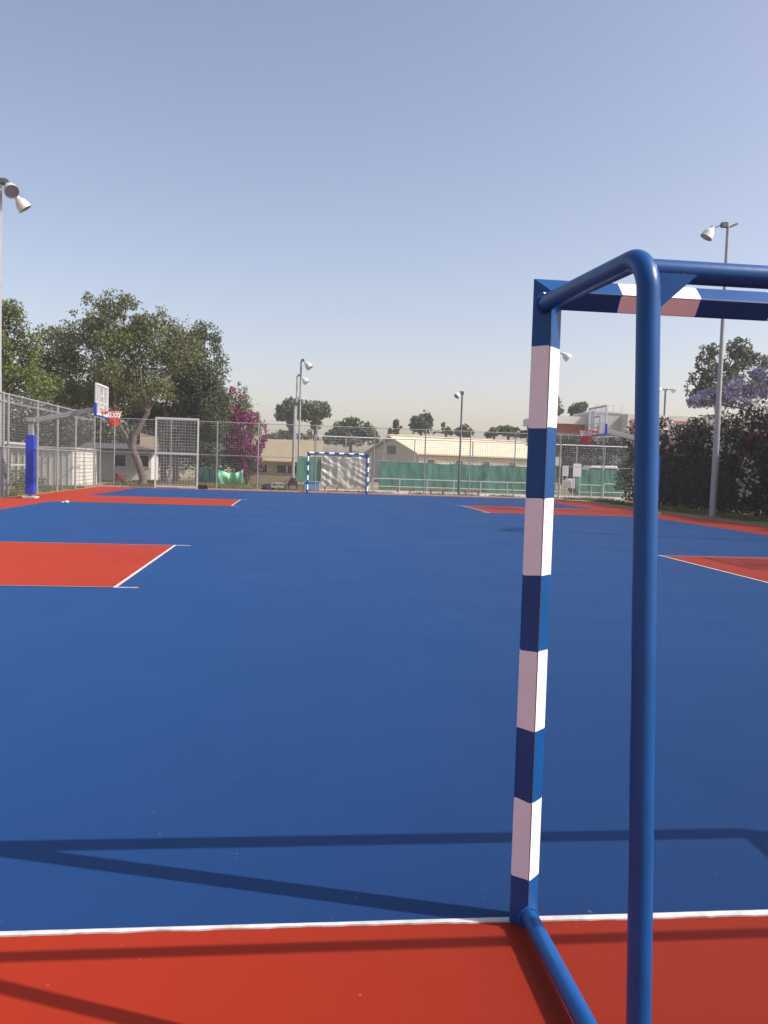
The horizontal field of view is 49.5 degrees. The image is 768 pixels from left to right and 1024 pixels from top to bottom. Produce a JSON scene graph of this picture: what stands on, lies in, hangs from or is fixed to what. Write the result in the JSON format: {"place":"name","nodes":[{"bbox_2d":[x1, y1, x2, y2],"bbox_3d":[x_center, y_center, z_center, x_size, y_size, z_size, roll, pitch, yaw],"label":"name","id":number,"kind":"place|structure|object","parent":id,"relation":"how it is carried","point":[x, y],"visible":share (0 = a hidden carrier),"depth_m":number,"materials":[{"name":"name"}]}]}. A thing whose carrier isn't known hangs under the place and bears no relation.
{"place":"outdoors","nodes":[
{"label":"outdoors","id":0,"kind":"place"},
{"bbox_2d":[79,442,159,480],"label":"house","id":1,"kind":"structure","parent":0,"point":[124,465],"depth_m":56.30,"materials":[{"name":"grey paint"}]},
{"bbox_2d":[115,454,126,466],"bbox_3d":[-17.818,-3.481,56.256,0.820,0.870,0.060,1,3,-6],"label":"window","id":2,"kind":"structure","parent":1,"relation":"in","point":[123,463],"depth_m":56.26,"materials":[{"name":"grey glass"}]},
{"bbox_2d":[139,455,149,467],"bbox_3d":[-16.314,-3.442,56.423,0.820,0.870,0.060,1,3,-6],"label":"window","id":3,"kind":"structure","parent":1,"relation":"in","point":[146,461],"depth_m":56.44,"materials":[{"name":"grey glass"}]},
{"bbox_2d":[237,438,322,483],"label":"flat building","id":4,"kind":"structure","parent":0,"point":[273,457],"depth_m":61.61,"materials":[{"name":"beige paint"}]},
{"bbox_2d":[258,464,267,472],"bbox_3d":[-9.209,-3.291,62.854,0.870,0.720,0.060,1,3,-6],"label":"window","id":5,"kind":"structure","parent":4,"relation":"in","point":[266,466],"depth_m":62.88,"materials":[{"name":"grey glass"}]},
{"bbox_2d":[276,464,287,473],"bbox_3d":[-7.725,-3.252,63.019,0.870,0.720,0.060,1,3,-6],"label":"window","id":6,"kind":"structure","parent":4,"relation":"in","point":[281,468],"depth_m":63.01,"materials":[{"name":"grey glass"}]},
{"bbox_2d":[286,464,296,473],"bbox_3d":[-6.980,-3.233,63.102,0.870,0.720,0.060,1,3,-6],"label":"window","id":7,"kind":"structure","parent":4,"relation":"in","point":[289,466],"depth_m":63.09,"materials":[{"name":"grey glass"}]},
{"bbox_2d":[0,461,767,526],"bbox_3d":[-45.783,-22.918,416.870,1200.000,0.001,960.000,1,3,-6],"label":"ground","id":8,"kind":"structure","parent":0,"point":[185,476],"depth_m":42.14,"materials":[{"name":"green plant"}]},
{"bbox_2d":[4,462,18,486],"bbox_3d":[-14.307,-1.211,30.724,1.191,1.280,2.968,1,3,-6],"label":"shrub","id":9,"kind":"object","parent":8,"relation":"on","point":[5,468],"visible":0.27,"depth_m":31.70,"materials":[{"name":"green plant"}]},
{"bbox_2d":[4,441,25,470],"bbox_3d":[-18.858,-2.104,36.100,5.200,2.050,7.000,1,3,-6],"label":"open shelter","id":10,"kind":"object","parent":8,"relation":"on","point":[15,443],"visible":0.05,"depth_m":36.21,"materials":[{"name":"white metal"}]},
{"bbox_2d":[0,178,31,497],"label":"floodlight post","id":11,"kind":"object","parent":8,"relation":"on","point":[11,191],"visible":1,"depth_m":28.36,"materials":[{"name":"metal"}]},
{"bbox_2d":[9,469,48,489],"bbox_3d":[-15.163,-1.355,35.565,1.087,0.980,2.850,1,3,-6],"label":"shrub","id":12,"kind":"object","parent":8,"relation":"on","point":[22,480],"visible":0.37,"depth_m":34.84,"materials":[{"name":"green plant"}]},
{"bbox_2d":[2,298,68,404],"bbox_3d":[-18.433,-6.039,39.944,6.213,9.672,4.364,1,3,-6],"label":"broadleaf tree","id":13,"kind":"object","parent":8,"relation":"on","point":[12,374],"visible":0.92,"depth_m":39.86,"materials":[{"name":"green plant"}]},
{"bbox_2d":[0,391,95,496],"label":"wire fence","id":14,"kind":"object","parent":8,"relation":"on","point":[4,483],"visible":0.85,"depth_m":33.27,"materials":[{"name":"grey metal"}]},
{"bbox_2d":[4,445,98,485],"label":"storage shed","id":15,"kind":"structure","parent":8,"relation":"on","point":[86,457],"depth_m":40.85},
{"bbox_2d":[13,288,210,484],"bbox_3d":[-16.178,-7.014,48.034,9.061,10.891,11.715,-1,4,-42],"label":"broadleaf tree","id":16,"kind":"object","parent":8,"relation":"on","point":[130,386],"visible":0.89,"depth_m":45.69,"materials":[{"name":"green plant"}]},
{"bbox_2d":[4,379,230,479],"bbox_3d":[-22.138,-6.784,63.682,22.348,8.313,4.628,1,3,-6],"label":"evergreen hedge","id":17,"kind":"object","parent":8,"relation":"on","point":[86,424],"visible":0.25,"depth_m":62.95,"materials":[{"name":"green plant"}]},
{"bbox_2d":[112,473,125,485],"bbox_3d":[-13.881,-1.691,43.629,0.608,0.707,0.539,0,4,-35],"label":"plastic chair","id":18,"kind":"object","parent":8,"relation":"on","point":[117,475],"visible":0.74,"depth_m":43.76,"materials":[{"name":"red plastic"}]},
{"bbox_2d":[140,433,157,448],"bbox_3d":[-12.218,-3.661,43.258,0.929,0.850,0.040,1,3,-6],"label":"cream board","id":19,"kind":"object","parent":8,"relation":"on","point":[145,440],"visible":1,"depth_m":43.23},
{"bbox_2d":[117,319,234,483],"bbox_3d":[-13.142,-6.768,52.247,9.201,10.160,4.660,4,4,32],"label":"broadleaf tree","id":20,"kind":"object","parent":8,"relation":"on","point":[197,396],"visible":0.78,"depth_m":50.52,"materials":[{"name":"green plant"}]},
{"bbox_2d":[43,445,363,468],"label":"wood","id":21,"kind":"object","parent":8,"relation":"on","point":[231,467],"visible":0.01,"depth_m":189.46,"materials":[{"name":"green plant"}]},
{"bbox_2d":[198,467,223,483],"bbox_3d":[-11.083,-2.330,53.062,1.758,1.118,0.124,1,3,-9],"label":"dark sheet","id":22,"kind":"object","parent":8,"relation":"on","point":[211,478],"visible":0.55,"depth_m":53.02,"materials":[{"name":"green fabric"}]},
{"bbox_2d":[218,469,242,484],"bbox_3d":[-9.681,-2.189,52.386,1.545,1.001,0.615,1,3,-16],"label":"light green sheet","id":23,"kind":"object","parent":8,"relation":"on","point":[234,479],"visible":0.77,"depth_m":52.32,"materials":[{"name":"green fabric"}]},
{"bbox_2d":[218,382,268,484],"bbox_3d":[-9.110,-5.085,54.295,3.313,6.804,3.109,1,3,-6],"label":"bougainvillea","id":24,"kind":"object","parent":8,"relation":"on","point":[241,414],"visible":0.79,"depth_m":53.74,"materials":[{"name":"magenta flower petals"},{"name":"green leaf"},{"name":"dark bark"}]},
{"bbox_2d":[261,483,274,489],"bbox_3d":[-6.219,-1.342,44.687,0.720,0.400,0.702,1,3,-6],"label":"black bag","id":25,"kind":"object","parent":8,"relation":"on","point":[267,485],"visible":0.71,"depth_m":44.43,"materials":[{"name":"fabric"}]},
{"bbox_2d":[271,482,287,490],"bbox_3d":[-5.648,-1.350,44.657,0.997,0.481,0.418,1,3,-6],"label":"folding stand","id":26,"kind":"object","parent":8,"relation":"on","point":[279,486],"visible":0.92,"depth_m":44.49,"materials":[{"name":"white metal"}]},
{"bbox_2d":[260,429,312,439],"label":"palm shrub","id":27,"kind":"object","parent":8,"relation":"on","point":[308,434],"visible":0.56,"depth_m":123.04,"materials":[{"name":"green plant"}]},
{"bbox_2d":[284,478,297,489],"bbox_3d":[-4.966,-1.464,44.520,0.627,0.729,0.556,3,3,17],"label":"plastic chair","id":28,"kind":"object","parent":8,"relation":"on","point":[292,482],"visible":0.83,"depth_m":44.67,"materials":[{"name":"red plastic"}]},
{"bbox_2d":[295,374,308,439],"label":"floodlight post","id":29,"kind":"object","parent":8,"relation":"on","point":[305,381],"visible":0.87,"depth_m":71.07,"materials":[{"name":"metal"}]},
{"bbox_2d":[273,396,332,440],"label":"gum tree","id":30,"kind":"object","parent":8,"relation":"on","point":[315,413],"visible":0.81,"depth_m":113.28,"materials":[{"name":"green plant"}]},
{"bbox_2d":[298,359,312,484],"bbox_3d":[-5.715,-6.411,59.355,1.106,8.916,0.547,2,3,7],"label":"floodlight post","id":31,"kind":"object","parent":8,"relation":"on","point":[308,366],"visible":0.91,"depth_m":59.27,"materials":[{"name":"metal"}]},
{"bbox_2d":[303,481,319,490],"bbox_3d":[-3.985,-1.413,45.834,0.900,0.560,0.560,1,3,-6],"label":"blue crate","id":32,"kind":"object","parent":8,"relation":"on","point":[311,483],"visible":0.74,"depth_m":45.58,"materials":[{"name":"blue plastic"}]},
{"bbox_2d":[99,485,562,499],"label":"court kerb","id":33,"kind":"structure","parent":8,"relation":"on","point":[320,491],"depth_m":43.69,"materials":[{"name":"concrete"}]},
{"bbox_2d":[319,416,379,456],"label":"broadleaf tree","id":34,"kind":"object","parent":8,"relation":"on","point":[350,422],"visible":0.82,"depth_m":94.08,"materials":[{"name":"green plant"}]},
{"bbox_2d":[97,417,633,501],"bbox_3d":[-0.225,-2.713,44.346,29.183,3.600,0.087,1,3,-6],"label":"wire fence","id":35,"kind":"object","parent":8,"relation":"on","point":[315,458],"visible":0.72,"depth_m":44.17,"materials":[{"name":"metal"}]},
{"bbox_2d":[0,486,767,1023],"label":"court","id":36,"kind":"object","parent":8,"relation":"on","point":[708,970],"depth_m":2.47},
{"bbox_2d":[22,382,120,498],"bbox_3d":[-10.672,-2.410,28.566,3.204,3.954,1.890,1,3,-6],"label":"basketball hoop","id":37,"kind":"object","parent":36,"relation":"on","point":[30,471],"visible":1,"depth_m":28.35,"materials":[{"name":"metal"}]},
{"bbox_2d":[154,417,198,488],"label":"wire gate","id":38,"kind":"structure","parent":36,"relation":"on","point":[181,453],"depth_m":42.40,"materials":[{"name":"white metal"}]},
{"bbox_2d":[198,484,207,488],"bbox_3d":[-9.312,-1.304,42.723,0.520,0.240,0.267,1,3,-6],"label":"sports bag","id":39,"kind":"object","parent":36,"relation":"on","point":[200,486],"visible":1,"depth_m":42.62,"materials":[{"name":"black fabric"}]},
{"bbox_2d":[306,452,368,493],"bbox_3d":[-2.418,-2.019,43.190,3.183,2.092,0.974,1,3,-6],"label":"handball goal","id":40,"kind":"object","parent":36,"relation":"on","point":[309,454],"visible":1,"depth_m":42.83,"materials":[{"name":"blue metal"}]},
{"bbox_2d":[0,495,763,586],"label":"court edge lines","id":41,"kind":"object","parent":36,"relation":"on","point":[218,505],"visible":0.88,"depth_m":14.25,"materials":[{"name":"paint"}]},
{"bbox_2d":[0,488,767,930],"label":"court blue paint","id":42,"kind":"object","parent":36,"relation":"on","point":[274,708],"visible":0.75,"depth_m":4.90,"materials":[{"name":"blue paint"}]},
{"bbox_2d":[0,499,767,936],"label":"court lines","id":43,"kind":"object","parent":36,"relation":"on","point":[420,921],"visible":0.95,"depth_m":2.72,"materials":[{"name":"paint"}]},
{"bbox_2d":[579,405,660,514],"bbox_3d":[8.837,-1.924,31.189,3.204,3.954,1.890,1,3,-6],"label":"basketball hoop","id":44,"kind":"object","parent":36,"relation":"on","point":[602,430],"visible":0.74,"depth_m":31.01,"materials":[{"name":"white plastic"}]},
{"bbox_2d":[509,249,767,1023],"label":"handball goal","id":45,"kind":"object","parent":36,"relation":"on","point":[654,294],"visible":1,"depth_m":2.29,"materials":[{"name":"blue metal"}]},
{"bbox_2d":[387,418,402,433],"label":"cypress","id":46,"kind":"object","parent":8,"relation":"on","point":[395,423],"visible":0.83,"depth_m":100.13,"materials":[{"name":"green plant"}]},
{"bbox_2d":[408,409,433,435],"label":"feathery tree","id":47,"kind":"object","parent":8,"relation":"on","point":[425,420],"visible":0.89,"depth_m":100.27,"materials":[{"name":"green plant"}]},
{"bbox_2d":[431,422,453,436],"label":"broadleaf tree","id":48,"kind":"object","parent":8,"relation":"on","point":[442,424],"visible":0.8,"depth_m":100.86,"materials":[{"name":"green plant"}]},
{"bbox_2d":[453,423,474,437],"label":"broadleaf tree","id":49,"kind":"object","parent":8,"relation":"on","point":[464,434],"visible":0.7,"depth_m":100.95,"materials":[{"name":"green plant"}]},
{"bbox_2d":[314,435,627,495],"bbox_3d":[7.897,-2.785,53.092,24.715,3.305,0.095,1,3,-6],"label":"wire fence","id":50,"kind":"object","parent":8,"relation":"on","point":[383,455],"visible":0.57,"depth_m":52.73,"materials":[{"name":"metal"}]},
{"bbox_2d":[297,456,320,481],"bbox_3d":[-4.647,-2.663,51.643,1.486,1.613,0.067,1,3,-8],"label":"green sheet","id":51,"kind":"object","parent":50,"relation":"attached to","point":[302,476],"visible":0.69,"depth_m":51.62,"materials":[{"name":"green fabric"}]},
{"bbox_2d":[322,455,370,488],"bbox_3d":[-2.354,-2.493,51.829,2.998,2.001,0.174,1,3,-6],"label":"plastic sheet","id":52,"kind":"object","parent":50,"relation":"hanging from","point":[343,481],"visible":0.84,"depth_m":51.79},
{"bbox_2d":[379,461,555,494],"bbox_3d":[5.360,-2.146,52.749,11.418,1.765,0.104,1,3,-6],"label":"windscreen","id":53,"kind":"object","parent":50,"relation":"attached to","point":[520,476],"visible":0.57,"depth_m":52.61,"materials":[{"name":"green fabric"}]},
{"bbox_2d":[575,469,628,496],"bbox_3d":[14.143,-1.890,53.718,3.612,1.712,0.087,1,3,-6],"label":"windscreen","id":54,"kind":"object","parent":50,"relation":"attached to","point":[593,474],"visible":0.53,"depth_m":53.69,"materials":[{"name":"green fabric"}]},
{"bbox_2d":[484,425,501,438],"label":"broadleaf tree","id":55,"kind":"object","parent":8,"relation":"on","point":[487,434],"visible":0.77,"depth_m":101.37,"materials":[{"name":"green plant"}]},
{"bbox_2d":[500,425,527,439],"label":"broadleaf tree","id":56,"kind":"object","parent":8,"relation":"on","point":[511,430],"visible":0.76,"depth_m":101.62,"materials":[{"name":"green plant"}]},
{"bbox_2d":[557,397,564,415],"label":"broadleaf tree","id":57,"kind":"object","parent":8,"relation":"on","point":[560,410],"visible":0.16,"depth_m":112.13,"materials":[{"name":"green plant"}]},
{"bbox_2d":[560,352,571,361],"bbox_3d":[13.179,-6.908,63.380,1.818,10.684,0.677,1,3,-6],"label":"floodlight post","id":58,"kind":"object","parent":8,"relation":"on","point":[566,356],"visible":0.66,"depth_m":62.98,"materials":[{"name":"metal"}]},
{"bbox_2d":[567,401,588,415],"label":"broadleaf tree","id":59,"kind":"object","parent":8,"relation":"on","point":[578,407],"visible":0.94,"depth_m":112.41,"materials":[{"name":"green plant"}]},
{"bbox_2d":[563,466,617,492],"bbox_3d":[14.898,-2.284,58.940,4.050,2.024,1.760,1,3,-6],"label":"parked car","id":60,"kind":"object","parent":8,"relation":"on","point":[571,479],"visible":0.16,"depth_m":58.23,"materials":[{"name":"white paint"}]},
{"bbox_2d":[555,434,631,482],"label":"clipped hedge","id":61,"kind":"object","parent":8,"relation":"on","point":[597,451],"visible":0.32,"depth_m":67.78,"materials":[{"name":"green plant"}]},
{"bbox_2d":[619,414,699,487],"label":"flat building","id":62,"kind":"structure","parent":8,"relation":"on","point":[625,420],"depth_m":93.69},
{"bbox_2d":[660,388,675,415],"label":"floodlight post","id":63,"kind":"object","parent":8,"relation":"on","point":[673,390],"visible":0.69,"depth_m":98.50,"materials":[{"name":"metal"}]},
{"bbox_2d":[621,397,767,516],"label":"oleander hedge","id":64,"kind":"object","parent":8,"relation":"on","point":[685,452],"visible":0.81,"depth_m":34.65,"materials":[{"name":"green plant"}]},
{"bbox_2d":[700,222,737,516],"bbox_3d":[12.223,-5.275,31.011,1.440,10.922,0.502,1,3,-6],"label":"floodlight post","id":65,"kind":"object","parent":8,"relation":"on","point":[707,234],"visible":0.98,"depth_m":31.09,"materials":[{"name":"metal"}]},
{"bbox_2d":[683,336,767,417],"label":"broadleaf tree","id":66,"kind":"object","parent":8,"relation":"on","point":[742,352],"visible":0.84,"depth_m":62.28,"materials":[{"name":"green plant"}]},
{"bbox_2d":[686,355,767,420],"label":"jacaranda","id":67,"kind":"object","parent":8,"relation":"on","point":[756,386],"visible":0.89,"depth_m":54.06,"materials":[{"name":"purple plant"}]},
{"bbox_2d":[0,0,767,460],"label":"sky","id":68,"kind":"structure","parent":0,"point":[375,195],"materials":[{"name":"blue"}]},
{"bbox_2d":[261,488,624,499],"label":"path","id":69,"kind":"structure","parent":0,"point":[515,495],"depth_m":50.23,"materials":[{"name":"concrete"}]},
{"bbox_2d":[290,398,304,489],"bbox_3d":[-4.807,-3.751,46.111,0.783,5.121,0.400,1,3,-6],"label":"floodlight post","id":70,"kind":"object","parent":69,"relation":"on","point":[302,400],"visible":0.94,"depth_m":46.01,"materials":[{"name":"metal"}]},
{"bbox_2d":[454,391,463,494],"bbox_3d":[4.178,-3.867,46.928,0.687,5.843,0.521,1,3,-6],"label":"floodlight post","id":71,"kind":"object","parent":69,"relation":"on","point":[457,395],"visible":0.99,"depth_m":46.93,"materials":[{"name":"metal"}]},
{"bbox_2d":[371,478,560,495],"bbox_3d":[5.041,-1.494,50.448,11.640,0.796,0.060,1,3,-6],"label":"pipe barrier","id":72,"kind":"object","parent":69,"relation":"on","point":[399,486],"visible":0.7,"depth_m":50.31,"materials":[{"name":"grey metal"}]},
{"bbox_2d":[561,467,568,495],"bbox_3d":[11.338,-1.948,52.159,0.378,1.900,0.102,1,3,-6],"label":"white panel","id":73,"kind":"object","parent":69,"relation":"on","point":[564,471],"visible":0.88,"depth_m":52.11,"materials":[{"name":"metal"}]},
{"bbox_2d":[572,464,580,495],"bbox_3d":[12.153,-2.021,52.553,0.516,2.055,0.090,1,3,-6],"label":"white panel","id":74,"kind":"object","parent":69,"relation":"on","point":[576,468],"visible":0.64,"depth_m":52.48,"materials":[{"name":"metal"}]},
{"bbox_2d":[579,484,603,497],"bbox_3d":[12.676,-1.272,50.896,1.513,0.796,0.060,1,3,-6],"label":"pipe barrier","id":75,"kind":"object","parent":69,"relation":"on","point":[591,490],"visible":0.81,"depth_m":50.88,"materials":[{"name":"grey metal"}]},
{"bbox_2d":[603,484,633,496],"bbox_3d":[14.886,-1.310,52.144,2.426,0.876,0.060,1,3,-6],"label":"pipe barrier","id":76,"kind":"object","parent":69,"relation":"on","point":[612,492],"visible":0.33,"depth_m":52.04,"materials":[{"name":"grey metal"}]},
{"bbox_2d":[613,443,633,497],"bbox_3d":[14.730,-2.406,49.355,2.348,3.480,1.430,1,3,-6],"label":"shrub","id":77,"kind":"object","parent":69,"relation":"on","point":[620,474],"visible":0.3,"depth_m":49.29,"materials":[{"name":"green plant"}]},
{"bbox_2d":[363,434,527,480],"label":"gabled building","id":78,"kind":"structure","parent":0,"point":[450,448],"depth_m":80.11,"materials":[{"name":"beige paint"}]},
{"bbox_2d":[523,416,586,484],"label":"flat building","id":79,"kind":"structure","parent":0,"point":[568,426],"depth_m":97.50,"materials":[{"name":"white paint"}]},
{"bbox_2d":[562,433,568,440],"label":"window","id":80,"kind":"structure","parent":79,"relation":"in","point":[563,434],"depth_m":97.52,"materials":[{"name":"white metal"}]},
{"bbox_2d":[573,404,628,465],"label":"tall block","id":81,"kind":"structure","parent":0,"point":[613,420],"depth_m":95.01,"materials":[{"name":"paint"}]}
]}

